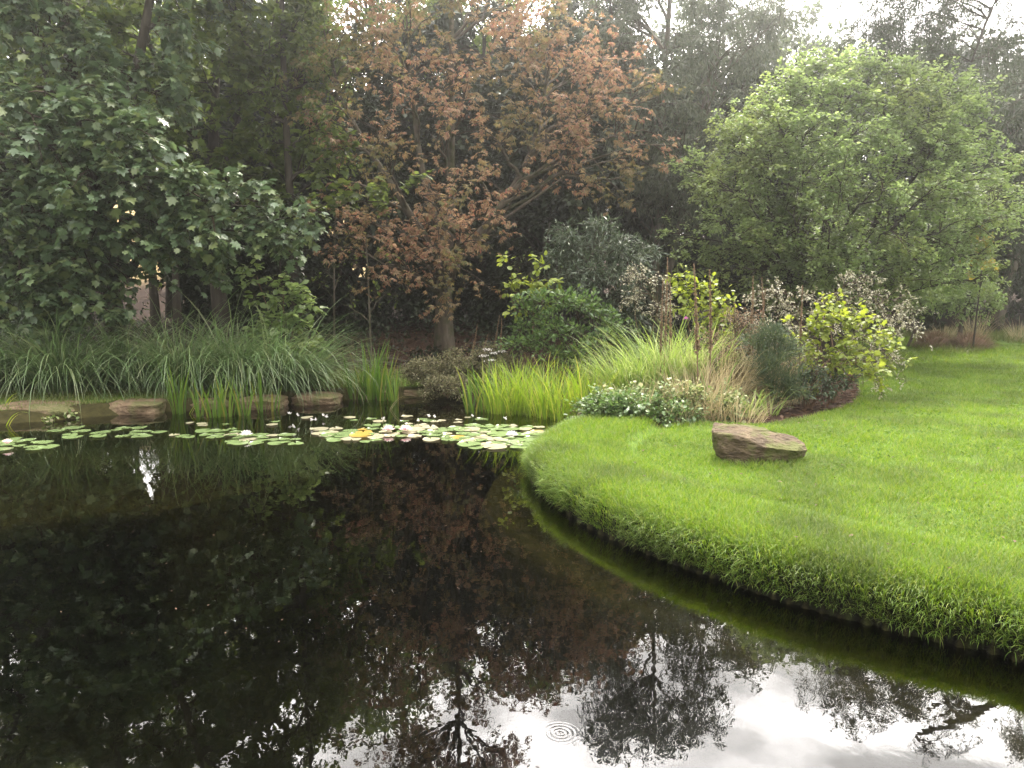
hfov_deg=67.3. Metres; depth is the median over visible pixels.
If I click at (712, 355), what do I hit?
striped grass
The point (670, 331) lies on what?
flower spike
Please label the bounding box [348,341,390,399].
iris clump
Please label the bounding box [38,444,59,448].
lily pad
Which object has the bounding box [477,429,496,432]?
lily pad
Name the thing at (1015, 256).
weeping tree
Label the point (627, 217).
evergreen tree
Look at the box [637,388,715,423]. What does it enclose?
dry grass
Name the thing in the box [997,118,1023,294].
evergreen tree
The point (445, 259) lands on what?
chestnut tree
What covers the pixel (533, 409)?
reed clump
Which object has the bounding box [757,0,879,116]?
tree
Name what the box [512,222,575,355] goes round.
bare sapling
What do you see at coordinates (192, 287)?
evergreen tree
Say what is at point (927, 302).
young tree
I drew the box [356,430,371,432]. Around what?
lily pad
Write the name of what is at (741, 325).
brown shrub
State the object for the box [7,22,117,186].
evergreen tree
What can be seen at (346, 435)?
lily pad
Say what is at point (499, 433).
lily pad
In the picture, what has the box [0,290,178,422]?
sedge clump
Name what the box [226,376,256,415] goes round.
iris clump
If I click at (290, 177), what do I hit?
slim tree
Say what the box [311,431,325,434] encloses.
lily pad
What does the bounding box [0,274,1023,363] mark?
undergrowth
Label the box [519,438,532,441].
lily pad
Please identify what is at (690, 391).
ground cover plant
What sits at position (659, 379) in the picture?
sword leaf plant
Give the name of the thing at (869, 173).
evergreen tree
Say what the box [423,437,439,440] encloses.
lily pad
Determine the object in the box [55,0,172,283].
evergreen tree
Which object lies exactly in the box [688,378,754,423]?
ground cover plant
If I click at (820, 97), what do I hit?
evergreen tree
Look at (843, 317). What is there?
lobed leaf shrub
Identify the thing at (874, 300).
silver shrub
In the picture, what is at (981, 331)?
dry tuft
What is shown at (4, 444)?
lily pad
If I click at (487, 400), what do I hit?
reed clump
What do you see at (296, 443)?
lily pad
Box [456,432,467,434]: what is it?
lily pad
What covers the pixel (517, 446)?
lily pad
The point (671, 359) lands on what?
striped grass
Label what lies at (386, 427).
water lily
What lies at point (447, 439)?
lily pad
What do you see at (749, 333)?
flower spike
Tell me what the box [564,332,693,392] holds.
striped grass
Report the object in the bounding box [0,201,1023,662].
ground
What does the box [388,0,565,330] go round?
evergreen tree
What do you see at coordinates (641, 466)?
lawn grass
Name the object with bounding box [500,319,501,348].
flower spike
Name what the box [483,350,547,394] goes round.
reed clump
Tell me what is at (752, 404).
strap leaf plant
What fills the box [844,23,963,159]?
tree
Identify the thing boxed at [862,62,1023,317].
evergreen tree
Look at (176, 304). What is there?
bare sapling
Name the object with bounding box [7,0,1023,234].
sky
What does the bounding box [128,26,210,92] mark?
evergreen tree
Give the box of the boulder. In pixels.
[712,422,806,465]
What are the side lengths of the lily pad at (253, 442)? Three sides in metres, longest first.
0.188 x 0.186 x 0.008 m
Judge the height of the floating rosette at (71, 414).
0.144 m
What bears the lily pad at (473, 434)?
on the water
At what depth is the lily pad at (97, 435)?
9.71 m
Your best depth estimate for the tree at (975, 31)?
28.65 m
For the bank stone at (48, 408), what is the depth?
11.05 m
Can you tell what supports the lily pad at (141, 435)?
on the water
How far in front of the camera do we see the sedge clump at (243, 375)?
12.38 m
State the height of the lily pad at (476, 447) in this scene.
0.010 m
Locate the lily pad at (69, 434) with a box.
[62,432,77,435]
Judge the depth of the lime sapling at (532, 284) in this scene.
13.34 m
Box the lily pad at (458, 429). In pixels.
[454,427,469,430]
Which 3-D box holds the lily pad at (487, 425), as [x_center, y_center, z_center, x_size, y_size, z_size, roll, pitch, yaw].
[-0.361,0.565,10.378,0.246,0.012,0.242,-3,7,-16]
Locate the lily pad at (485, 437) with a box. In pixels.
[473,435,491,438]
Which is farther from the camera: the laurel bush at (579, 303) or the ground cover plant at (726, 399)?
the laurel bush at (579, 303)
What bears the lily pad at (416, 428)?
on the water
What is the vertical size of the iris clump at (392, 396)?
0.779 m
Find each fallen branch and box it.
[350,351,412,364]
[375,340,423,362]
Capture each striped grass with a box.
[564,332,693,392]
[583,299,742,394]
[607,298,756,390]
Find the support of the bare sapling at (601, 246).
on the ground at (104, 409)
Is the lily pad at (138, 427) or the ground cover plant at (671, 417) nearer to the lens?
the ground cover plant at (671, 417)
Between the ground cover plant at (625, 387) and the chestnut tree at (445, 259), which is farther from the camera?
the chestnut tree at (445, 259)
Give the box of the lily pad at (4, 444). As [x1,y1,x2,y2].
[0,442,14,445]
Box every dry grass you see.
[600,376,682,414]
[628,345,756,416]
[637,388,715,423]
[665,376,753,422]
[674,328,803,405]
[700,383,779,424]
[730,336,831,406]
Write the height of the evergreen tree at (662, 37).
10.050 m
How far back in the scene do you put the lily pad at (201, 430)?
10.13 m
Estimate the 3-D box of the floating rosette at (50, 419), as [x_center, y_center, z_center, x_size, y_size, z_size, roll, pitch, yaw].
[-6.441,0.495,10.673,0.355,0.134,0.216,3,8,20]
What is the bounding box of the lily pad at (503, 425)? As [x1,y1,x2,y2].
[495,424,509,427]
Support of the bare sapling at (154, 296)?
on the ground at (104, 409)
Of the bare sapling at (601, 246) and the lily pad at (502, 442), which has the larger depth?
the bare sapling at (601, 246)
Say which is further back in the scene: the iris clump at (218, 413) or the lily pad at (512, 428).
the iris clump at (218, 413)
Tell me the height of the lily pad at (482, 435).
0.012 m
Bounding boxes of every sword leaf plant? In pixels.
[630,356,670,395]
[696,358,738,402]
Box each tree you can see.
[0,0,115,116]
[0,0,331,364]
[0,3,188,174]
[0,98,41,330]
[0,139,99,338]
[1,45,27,80]
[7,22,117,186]
[54,0,434,346]
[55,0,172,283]
[75,0,270,316]
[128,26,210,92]
[134,69,286,331]
[200,28,323,323]
[224,0,367,353]
[239,68,427,334]
[243,0,359,300]
[273,0,465,308]
[277,0,692,357]
[305,7,493,320]
[351,0,501,302]
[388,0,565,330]
[408,0,593,161]
[455,0,653,334]
[511,0,703,330]
[545,0,810,340]
[609,25,733,325]
[632,49,827,325]
[643,0,813,88]
[655,39,1023,357]
[690,45,874,324]
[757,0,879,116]
[769,62,966,311]
[813,150,991,332]
[822,0,1023,141]
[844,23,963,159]
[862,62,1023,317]
[874,254,954,340]
[907,19,1023,291]
[912,259,1011,334]
[926,51,1023,326]
[935,33,1023,310]
[979,51,1023,304]
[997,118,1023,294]
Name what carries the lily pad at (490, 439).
on the water
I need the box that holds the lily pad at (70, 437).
[62,435,82,438]
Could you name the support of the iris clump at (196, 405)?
on the ground at (104, 409)
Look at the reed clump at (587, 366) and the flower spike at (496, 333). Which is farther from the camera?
the flower spike at (496, 333)
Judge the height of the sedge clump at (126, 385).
2.136 m
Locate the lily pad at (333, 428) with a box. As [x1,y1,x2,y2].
[329,426,342,429]
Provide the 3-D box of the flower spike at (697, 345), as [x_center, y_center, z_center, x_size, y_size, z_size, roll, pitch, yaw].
[2.394,-0.540,10.016,0.127,2.037,0.072,3,8,20]
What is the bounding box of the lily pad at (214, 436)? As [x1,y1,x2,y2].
[206,435,224,438]
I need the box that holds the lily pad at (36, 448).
[25,447,42,449]
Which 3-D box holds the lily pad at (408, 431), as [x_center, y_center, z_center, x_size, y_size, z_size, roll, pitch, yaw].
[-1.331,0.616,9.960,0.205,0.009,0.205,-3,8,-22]
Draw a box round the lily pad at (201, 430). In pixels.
[195,429,213,432]
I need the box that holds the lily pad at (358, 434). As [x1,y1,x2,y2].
[349,433,370,436]
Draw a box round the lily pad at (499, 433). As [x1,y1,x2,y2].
[487,431,506,435]
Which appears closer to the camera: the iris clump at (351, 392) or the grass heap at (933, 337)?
the iris clump at (351, 392)
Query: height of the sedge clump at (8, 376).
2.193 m
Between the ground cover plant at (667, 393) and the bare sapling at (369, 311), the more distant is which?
the bare sapling at (369, 311)
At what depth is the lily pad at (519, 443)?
9.24 m
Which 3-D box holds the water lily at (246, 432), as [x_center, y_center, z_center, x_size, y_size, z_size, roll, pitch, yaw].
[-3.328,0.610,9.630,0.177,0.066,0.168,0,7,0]
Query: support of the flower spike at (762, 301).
on the ground at (104, 409)
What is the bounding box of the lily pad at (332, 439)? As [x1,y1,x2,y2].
[326,438,341,441]
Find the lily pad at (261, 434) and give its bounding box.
[253,433,268,435]
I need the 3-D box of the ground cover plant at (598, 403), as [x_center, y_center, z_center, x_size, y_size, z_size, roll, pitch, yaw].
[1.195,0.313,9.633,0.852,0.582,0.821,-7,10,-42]
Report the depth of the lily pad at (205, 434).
9.82 m
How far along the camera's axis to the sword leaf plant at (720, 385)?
10.35 m
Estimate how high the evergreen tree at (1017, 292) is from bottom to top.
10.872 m
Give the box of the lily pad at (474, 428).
[459,427,479,430]
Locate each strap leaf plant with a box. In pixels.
[733,382,775,417]
[741,386,792,416]
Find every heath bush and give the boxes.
[388,353,449,386]
[417,372,473,401]
[434,343,483,381]
[455,341,508,383]
[480,352,529,385]
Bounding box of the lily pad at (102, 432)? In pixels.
[90,430,110,433]
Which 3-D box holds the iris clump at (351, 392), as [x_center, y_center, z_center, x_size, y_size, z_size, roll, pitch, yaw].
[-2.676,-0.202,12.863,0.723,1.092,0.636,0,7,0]
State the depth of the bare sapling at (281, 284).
18.27 m
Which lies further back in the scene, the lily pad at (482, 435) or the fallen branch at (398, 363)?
the fallen branch at (398, 363)
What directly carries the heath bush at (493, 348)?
on the ground at (104, 409)
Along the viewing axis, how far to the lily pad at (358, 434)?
9.78 m
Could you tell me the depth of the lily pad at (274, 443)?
9.32 m
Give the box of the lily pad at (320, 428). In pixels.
[310,427,327,429]
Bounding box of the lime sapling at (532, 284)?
[497,251,563,381]
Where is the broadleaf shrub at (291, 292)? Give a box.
[234,258,329,359]
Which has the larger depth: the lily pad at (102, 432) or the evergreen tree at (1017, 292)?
the evergreen tree at (1017, 292)
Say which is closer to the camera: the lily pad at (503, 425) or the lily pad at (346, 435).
the lily pad at (346, 435)
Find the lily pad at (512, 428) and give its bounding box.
[504,427,520,430]
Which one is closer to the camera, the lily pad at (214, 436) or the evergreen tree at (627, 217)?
the lily pad at (214, 436)
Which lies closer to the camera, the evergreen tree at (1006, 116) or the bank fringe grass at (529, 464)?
the bank fringe grass at (529, 464)
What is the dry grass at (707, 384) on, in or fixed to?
on the ground at (104, 409)
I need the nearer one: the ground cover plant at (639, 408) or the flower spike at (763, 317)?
the ground cover plant at (639, 408)
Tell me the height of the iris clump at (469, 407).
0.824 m
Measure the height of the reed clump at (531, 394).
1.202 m
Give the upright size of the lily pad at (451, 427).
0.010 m
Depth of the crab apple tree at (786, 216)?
16.05 m
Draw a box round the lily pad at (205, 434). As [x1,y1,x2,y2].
[199,433,212,435]
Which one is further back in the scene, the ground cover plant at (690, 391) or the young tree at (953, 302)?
the young tree at (953, 302)
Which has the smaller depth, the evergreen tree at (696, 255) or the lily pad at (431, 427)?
the lily pad at (431, 427)
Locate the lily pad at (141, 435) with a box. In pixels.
[131,433,151,437]
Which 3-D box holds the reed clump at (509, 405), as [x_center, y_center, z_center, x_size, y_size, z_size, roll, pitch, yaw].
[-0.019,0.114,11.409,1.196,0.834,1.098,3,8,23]
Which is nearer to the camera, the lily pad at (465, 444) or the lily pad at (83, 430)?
the lily pad at (465, 444)
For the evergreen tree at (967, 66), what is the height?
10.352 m
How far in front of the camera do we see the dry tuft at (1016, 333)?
22.07 m
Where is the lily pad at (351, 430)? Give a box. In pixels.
[343,429,358,431]
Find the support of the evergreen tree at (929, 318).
on the ground at (104, 409)
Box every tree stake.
[906,319,922,347]
[957,318,964,338]
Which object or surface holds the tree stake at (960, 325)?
on the ground at (104, 409)
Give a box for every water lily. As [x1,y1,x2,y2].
[2,439,12,443]
[240,430,251,434]
[382,425,393,429]
[399,425,411,429]
[506,431,517,435]
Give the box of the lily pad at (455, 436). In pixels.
[450,435,463,438]
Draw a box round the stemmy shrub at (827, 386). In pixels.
[792,361,863,408]
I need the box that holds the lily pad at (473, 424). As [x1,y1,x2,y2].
[465,423,480,426]
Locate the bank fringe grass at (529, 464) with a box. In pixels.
[519,413,1023,658]
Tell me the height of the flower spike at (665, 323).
2.166 m
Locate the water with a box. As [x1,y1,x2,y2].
[0,398,1023,767]
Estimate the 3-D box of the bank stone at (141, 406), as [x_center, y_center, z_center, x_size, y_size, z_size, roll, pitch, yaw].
[-5.679,0.367,11.733,0.854,0.264,0.779,0,7,0]
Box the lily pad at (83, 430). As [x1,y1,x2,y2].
[71,429,90,431]
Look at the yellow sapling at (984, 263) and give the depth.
17.82 m
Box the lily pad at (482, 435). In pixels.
[470,433,487,436]
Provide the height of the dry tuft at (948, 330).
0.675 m
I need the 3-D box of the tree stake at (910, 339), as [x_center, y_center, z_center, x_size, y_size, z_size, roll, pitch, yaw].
[10.331,-1.300,19.775,0.392,0.775,0.160,0,7,0]
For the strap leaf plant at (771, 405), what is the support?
on the ground at (104, 409)
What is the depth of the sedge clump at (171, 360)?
12.29 m
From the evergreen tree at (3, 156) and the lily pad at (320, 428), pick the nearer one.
the lily pad at (320, 428)
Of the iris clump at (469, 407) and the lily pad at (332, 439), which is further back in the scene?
the iris clump at (469, 407)
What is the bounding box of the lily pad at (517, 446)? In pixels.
[510,445,526,448]
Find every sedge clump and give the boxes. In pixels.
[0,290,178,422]
[0,308,125,398]
[0,323,69,392]
[18,293,220,398]
[56,276,311,402]
[130,279,363,407]
[170,289,409,404]
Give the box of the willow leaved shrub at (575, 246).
[533,206,669,379]
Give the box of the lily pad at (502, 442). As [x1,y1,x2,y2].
[495,439,510,444]
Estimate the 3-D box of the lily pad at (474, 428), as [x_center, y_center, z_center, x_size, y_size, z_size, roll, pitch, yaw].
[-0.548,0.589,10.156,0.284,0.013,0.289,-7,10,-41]
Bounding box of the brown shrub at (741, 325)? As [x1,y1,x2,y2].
[686,306,782,401]
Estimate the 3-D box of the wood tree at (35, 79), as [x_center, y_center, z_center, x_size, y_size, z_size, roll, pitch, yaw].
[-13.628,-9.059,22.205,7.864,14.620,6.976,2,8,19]
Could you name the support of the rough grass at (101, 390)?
on the ground at (104, 409)
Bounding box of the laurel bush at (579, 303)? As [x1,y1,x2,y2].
[495,281,649,386]
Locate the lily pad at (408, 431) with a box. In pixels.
[402,430,415,433]
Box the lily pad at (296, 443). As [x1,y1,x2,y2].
[288,441,302,444]
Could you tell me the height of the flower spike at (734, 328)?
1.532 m
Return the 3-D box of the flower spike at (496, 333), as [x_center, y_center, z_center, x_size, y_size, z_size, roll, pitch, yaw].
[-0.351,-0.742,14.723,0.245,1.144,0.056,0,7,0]
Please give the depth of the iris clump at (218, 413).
11.12 m
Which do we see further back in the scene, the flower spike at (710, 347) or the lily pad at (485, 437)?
the flower spike at (710, 347)
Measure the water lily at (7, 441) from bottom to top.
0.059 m
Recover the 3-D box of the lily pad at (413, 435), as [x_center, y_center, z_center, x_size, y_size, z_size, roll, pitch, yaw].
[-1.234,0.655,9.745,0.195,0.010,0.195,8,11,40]
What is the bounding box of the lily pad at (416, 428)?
[410,426,424,430]
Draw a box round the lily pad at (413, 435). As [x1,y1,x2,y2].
[407,434,421,436]
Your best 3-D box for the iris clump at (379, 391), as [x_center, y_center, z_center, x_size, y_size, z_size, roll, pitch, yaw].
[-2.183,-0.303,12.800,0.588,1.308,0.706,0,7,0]
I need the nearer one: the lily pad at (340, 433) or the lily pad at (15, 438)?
the lily pad at (15, 438)
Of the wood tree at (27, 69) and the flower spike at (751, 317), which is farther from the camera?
the wood tree at (27, 69)
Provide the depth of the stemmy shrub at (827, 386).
10.87 m
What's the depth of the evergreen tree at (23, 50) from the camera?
24.04 m
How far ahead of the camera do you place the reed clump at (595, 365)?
11.38 m
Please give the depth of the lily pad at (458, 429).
10.14 m
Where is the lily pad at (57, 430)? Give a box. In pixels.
[46,428,64,431]
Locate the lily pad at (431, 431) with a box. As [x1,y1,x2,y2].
[424,429,443,432]
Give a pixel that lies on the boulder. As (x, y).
(736, 442)
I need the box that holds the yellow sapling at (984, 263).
[957,225,997,349]
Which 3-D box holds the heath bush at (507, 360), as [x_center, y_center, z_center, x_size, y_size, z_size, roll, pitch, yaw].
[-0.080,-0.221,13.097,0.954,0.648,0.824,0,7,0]
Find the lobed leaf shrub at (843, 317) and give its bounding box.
[781,287,916,402]
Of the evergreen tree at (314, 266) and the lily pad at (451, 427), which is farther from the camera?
the evergreen tree at (314, 266)
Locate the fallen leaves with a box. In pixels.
[18,311,1023,567]
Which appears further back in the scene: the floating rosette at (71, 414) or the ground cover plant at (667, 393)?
the floating rosette at (71, 414)
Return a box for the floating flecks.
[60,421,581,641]
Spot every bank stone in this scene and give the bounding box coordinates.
[0,400,78,415]
[109,398,166,414]
[190,397,228,409]
[238,394,288,409]
[291,391,342,404]
[404,389,431,396]
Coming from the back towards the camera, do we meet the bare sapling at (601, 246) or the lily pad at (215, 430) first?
the bare sapling at (601, 246)
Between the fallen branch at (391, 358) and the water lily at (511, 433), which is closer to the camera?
the water lily at (511, 433)
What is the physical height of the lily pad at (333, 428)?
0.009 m
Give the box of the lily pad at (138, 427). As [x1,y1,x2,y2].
[131,426,146,428]
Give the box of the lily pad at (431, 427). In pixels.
[421,425,437,428]
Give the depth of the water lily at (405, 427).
9.94 m
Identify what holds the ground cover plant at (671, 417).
on the ground at (104, 409)
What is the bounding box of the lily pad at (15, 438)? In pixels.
[7,437,22,440]
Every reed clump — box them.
[459,356,527,413]
[479,364,541,415]
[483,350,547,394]
[496,348,567,415]
[503,360,582,418]
[520,352,581,395]
[526,356,585,419]
[526,357,599,421]
[544,353,607,394]
[548,353,619,418]
[561,357,628,408]
[564,343,628,393]
[578,351,658,388]
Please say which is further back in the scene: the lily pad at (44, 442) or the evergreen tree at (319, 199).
the evergreen tree at (319, 199)
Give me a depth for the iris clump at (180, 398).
11.39 m
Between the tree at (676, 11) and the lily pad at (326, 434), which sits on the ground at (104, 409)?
the tree at (676, 11)
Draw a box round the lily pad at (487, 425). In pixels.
[477,424,494,427]
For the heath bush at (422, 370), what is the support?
on the ground at (104, 409)
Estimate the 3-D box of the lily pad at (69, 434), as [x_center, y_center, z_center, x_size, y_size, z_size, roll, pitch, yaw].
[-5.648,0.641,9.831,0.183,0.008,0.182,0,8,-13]
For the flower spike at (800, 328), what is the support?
on the ground at (104, 409)
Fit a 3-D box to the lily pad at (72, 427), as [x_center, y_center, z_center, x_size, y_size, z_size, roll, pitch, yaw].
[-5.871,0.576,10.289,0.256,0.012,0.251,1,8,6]
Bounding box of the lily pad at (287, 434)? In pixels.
[277,433,295,435]
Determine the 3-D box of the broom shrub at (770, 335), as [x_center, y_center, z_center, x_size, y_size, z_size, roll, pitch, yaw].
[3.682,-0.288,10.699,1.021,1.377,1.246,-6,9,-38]
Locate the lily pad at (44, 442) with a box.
[33,440,53,443]
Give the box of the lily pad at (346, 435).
[332,433,350,436]
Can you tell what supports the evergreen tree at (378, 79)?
on the ground at (104, 409)
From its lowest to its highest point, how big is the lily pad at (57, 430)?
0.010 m
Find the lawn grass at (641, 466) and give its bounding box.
[484,334,1023,635]
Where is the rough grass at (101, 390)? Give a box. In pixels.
[0,323,1023,410]
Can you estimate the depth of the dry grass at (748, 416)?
9.73 m
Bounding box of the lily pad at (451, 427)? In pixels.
[447,426,460,428]
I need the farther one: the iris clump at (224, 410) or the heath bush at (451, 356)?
the heath bush at (451, 356)
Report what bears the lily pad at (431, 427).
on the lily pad
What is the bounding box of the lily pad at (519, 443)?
[510,441,531,445]
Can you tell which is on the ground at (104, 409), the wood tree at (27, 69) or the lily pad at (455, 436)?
the wood tree at (27, 69)
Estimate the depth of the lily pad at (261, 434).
9.81 m
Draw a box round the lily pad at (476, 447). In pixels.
[468,445,483,448]
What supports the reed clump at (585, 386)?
on the ground at (104, 409)
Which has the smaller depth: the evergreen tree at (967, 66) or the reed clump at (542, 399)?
the reed clump at (542, 399)
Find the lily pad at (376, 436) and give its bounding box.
[367,435,384,438]
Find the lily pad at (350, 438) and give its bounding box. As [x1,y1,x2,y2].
[341,436,360,440]
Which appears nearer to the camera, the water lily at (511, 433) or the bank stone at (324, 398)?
the water lily at (511, 433)
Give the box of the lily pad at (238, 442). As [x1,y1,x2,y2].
[226,440,248,444]
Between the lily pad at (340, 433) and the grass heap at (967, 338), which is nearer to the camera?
the lily pad at (340, 433)
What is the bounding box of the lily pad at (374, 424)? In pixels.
[363,423,380,426]
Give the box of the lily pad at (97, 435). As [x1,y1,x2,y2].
[89,434,106,437]
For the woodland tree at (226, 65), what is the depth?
16.35 m
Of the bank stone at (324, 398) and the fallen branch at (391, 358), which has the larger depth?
the fallen branch at (391, 358)
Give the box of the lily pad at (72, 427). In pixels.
[64,425,84,428]
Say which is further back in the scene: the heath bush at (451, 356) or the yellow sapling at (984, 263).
the yellow sapling at (984, 263)
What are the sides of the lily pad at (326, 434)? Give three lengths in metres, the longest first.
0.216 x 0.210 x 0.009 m
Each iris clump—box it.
[156,358,195,414]
[185,372,210,416]
[190,374,230,417]
[208,371,245,416]
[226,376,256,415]
[248,364,269,412]
[257,376,281,410]
[333,343,372,399]
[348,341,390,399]
[366,339,397,400]
[380,359,401,401]
[456,367,488,413]
[465,359,497,411]
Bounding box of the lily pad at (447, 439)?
[441,438,456,440]
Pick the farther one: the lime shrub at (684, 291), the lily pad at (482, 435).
the lime shrub at (684, 291)
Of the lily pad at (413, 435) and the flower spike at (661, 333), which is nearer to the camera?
the lily pad at (413, 435)
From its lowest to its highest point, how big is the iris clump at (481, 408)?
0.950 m
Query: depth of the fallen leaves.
17.11 m
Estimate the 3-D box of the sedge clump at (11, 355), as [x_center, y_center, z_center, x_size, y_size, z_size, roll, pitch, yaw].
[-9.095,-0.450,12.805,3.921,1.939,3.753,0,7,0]
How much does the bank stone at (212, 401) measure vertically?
0.238 m
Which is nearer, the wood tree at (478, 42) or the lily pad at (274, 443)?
the lily pad at (274, 443)
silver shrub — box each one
[619,262,678,349]
[727,268,937,399]
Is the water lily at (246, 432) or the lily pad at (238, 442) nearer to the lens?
the lily pad at (238, 442)
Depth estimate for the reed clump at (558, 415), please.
10.80 m
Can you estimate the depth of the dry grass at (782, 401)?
11.30 m
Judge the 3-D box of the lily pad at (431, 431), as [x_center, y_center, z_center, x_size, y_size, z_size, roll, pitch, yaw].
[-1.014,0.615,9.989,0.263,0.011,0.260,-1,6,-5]
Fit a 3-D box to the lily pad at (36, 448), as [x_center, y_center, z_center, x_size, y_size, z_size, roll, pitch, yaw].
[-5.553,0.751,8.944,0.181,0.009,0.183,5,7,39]
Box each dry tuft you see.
[929,321,957,337]
[950,310,1004,337]
[999,315,1023,341]
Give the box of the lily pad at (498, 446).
[483,444,506,448]
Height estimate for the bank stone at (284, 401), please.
0.271 m
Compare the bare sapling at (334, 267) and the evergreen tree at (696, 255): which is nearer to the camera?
the bare sapling at (334, 267)
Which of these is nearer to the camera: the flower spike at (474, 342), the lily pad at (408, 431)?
the lily pad at (408, 431)
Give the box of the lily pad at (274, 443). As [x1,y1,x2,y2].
[267,441,283,444]
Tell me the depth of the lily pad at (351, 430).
10.13 m
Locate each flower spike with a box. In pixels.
[471,323,477,351]
[493,315,499,344]
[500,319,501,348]
[659,280,663,384]
[663,257,667,394]
[669,278,671,352]
[693,264,699,381]
[708,269,712,385]
[733,301,736,400]
[746,296,753,399]
[749,276,753,396]
[759,288,765,401]
[761,277,764,348]
[798,285,802,405]
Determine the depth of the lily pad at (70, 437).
9.68 m
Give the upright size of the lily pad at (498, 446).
0.013 m
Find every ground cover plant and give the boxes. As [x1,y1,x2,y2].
[563,385,643,417]
[592,380,663,420]
[601,386,672,421]
[636,381,697,419]
[636,396,711,426]
[661,374,714,421]
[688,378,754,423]
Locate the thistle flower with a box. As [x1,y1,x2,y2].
[684,316,688,359]
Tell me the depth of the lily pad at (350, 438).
9.56 m
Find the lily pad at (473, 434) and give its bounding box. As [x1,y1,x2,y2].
[466,432,480,435]
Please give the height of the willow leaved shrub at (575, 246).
3.159 m
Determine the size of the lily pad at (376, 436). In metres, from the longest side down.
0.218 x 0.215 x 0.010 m
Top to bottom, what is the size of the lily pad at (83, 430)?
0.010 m
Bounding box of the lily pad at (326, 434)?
[320,433,335,436]
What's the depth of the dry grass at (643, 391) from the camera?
9.79 m
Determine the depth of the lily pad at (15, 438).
9.56 m
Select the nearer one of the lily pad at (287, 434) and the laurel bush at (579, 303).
the lily pad at (287, 434)
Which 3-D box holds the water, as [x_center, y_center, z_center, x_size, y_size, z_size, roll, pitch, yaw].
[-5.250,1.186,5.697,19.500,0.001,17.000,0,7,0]
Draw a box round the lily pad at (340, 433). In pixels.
[335,432,355,434]
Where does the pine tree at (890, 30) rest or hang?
on the ground at (104, 409)
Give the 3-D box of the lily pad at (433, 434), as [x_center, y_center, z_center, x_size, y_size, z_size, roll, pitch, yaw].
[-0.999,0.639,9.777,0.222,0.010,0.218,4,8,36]
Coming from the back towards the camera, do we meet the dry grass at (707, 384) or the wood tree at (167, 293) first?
the wood tree at (167, 293)
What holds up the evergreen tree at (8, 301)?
on the ground at (104, 409)
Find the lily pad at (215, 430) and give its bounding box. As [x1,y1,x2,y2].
[210,429,227,431]
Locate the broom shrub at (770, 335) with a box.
[732,314,824,409]
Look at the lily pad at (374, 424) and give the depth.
10.48 m
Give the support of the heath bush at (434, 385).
on the ground at (104, 409)
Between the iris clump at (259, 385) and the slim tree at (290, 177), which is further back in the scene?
the slim tree at (290, 177)
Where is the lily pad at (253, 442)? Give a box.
[248,441,263,444]
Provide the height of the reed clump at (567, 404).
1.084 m
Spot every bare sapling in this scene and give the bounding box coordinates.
[129,164,163,348]
[139,249,188,356]
[257,212,313,344]
[299,214,365,351]
[343,239,410,364]
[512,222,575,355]
[582,195,620,345]
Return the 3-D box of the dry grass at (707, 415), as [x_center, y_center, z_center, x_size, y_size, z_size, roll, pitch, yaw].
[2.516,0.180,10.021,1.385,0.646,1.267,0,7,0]
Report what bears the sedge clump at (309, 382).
on the ground at (104, 409)
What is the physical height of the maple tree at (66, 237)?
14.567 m
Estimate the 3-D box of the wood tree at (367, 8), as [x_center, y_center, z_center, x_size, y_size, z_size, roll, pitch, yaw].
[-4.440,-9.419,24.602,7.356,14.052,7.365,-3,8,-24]
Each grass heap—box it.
[907,328,954,349]
[949,328,998,350]
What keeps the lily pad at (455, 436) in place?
on the water
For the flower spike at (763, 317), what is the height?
1.726 m
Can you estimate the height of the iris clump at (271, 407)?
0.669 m
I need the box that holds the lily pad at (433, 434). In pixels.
[426,433,441,435]
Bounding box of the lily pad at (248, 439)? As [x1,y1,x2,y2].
[239,437,257,440]
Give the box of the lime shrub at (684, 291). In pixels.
[665,264,741,363]
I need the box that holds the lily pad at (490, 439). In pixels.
[487,437,504,440]
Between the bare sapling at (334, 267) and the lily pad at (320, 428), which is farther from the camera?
the bare sapling at (334, 267)
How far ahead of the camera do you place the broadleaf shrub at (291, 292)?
13.49 m
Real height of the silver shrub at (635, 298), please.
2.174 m
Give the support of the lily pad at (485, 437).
on the water
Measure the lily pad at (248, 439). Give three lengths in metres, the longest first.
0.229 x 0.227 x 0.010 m
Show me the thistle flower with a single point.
(685, 317)
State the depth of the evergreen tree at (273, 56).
22.66 m
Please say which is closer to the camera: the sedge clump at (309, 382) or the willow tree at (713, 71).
the sedge clump at (309, 382)
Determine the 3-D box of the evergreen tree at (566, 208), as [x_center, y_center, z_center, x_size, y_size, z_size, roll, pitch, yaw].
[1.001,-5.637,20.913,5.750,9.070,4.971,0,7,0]
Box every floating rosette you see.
[41,415,58,423]
[55,409,80,418]
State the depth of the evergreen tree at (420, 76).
25.98 m
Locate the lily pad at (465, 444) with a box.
[457,440,480,446]
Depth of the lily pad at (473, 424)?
10.50 m

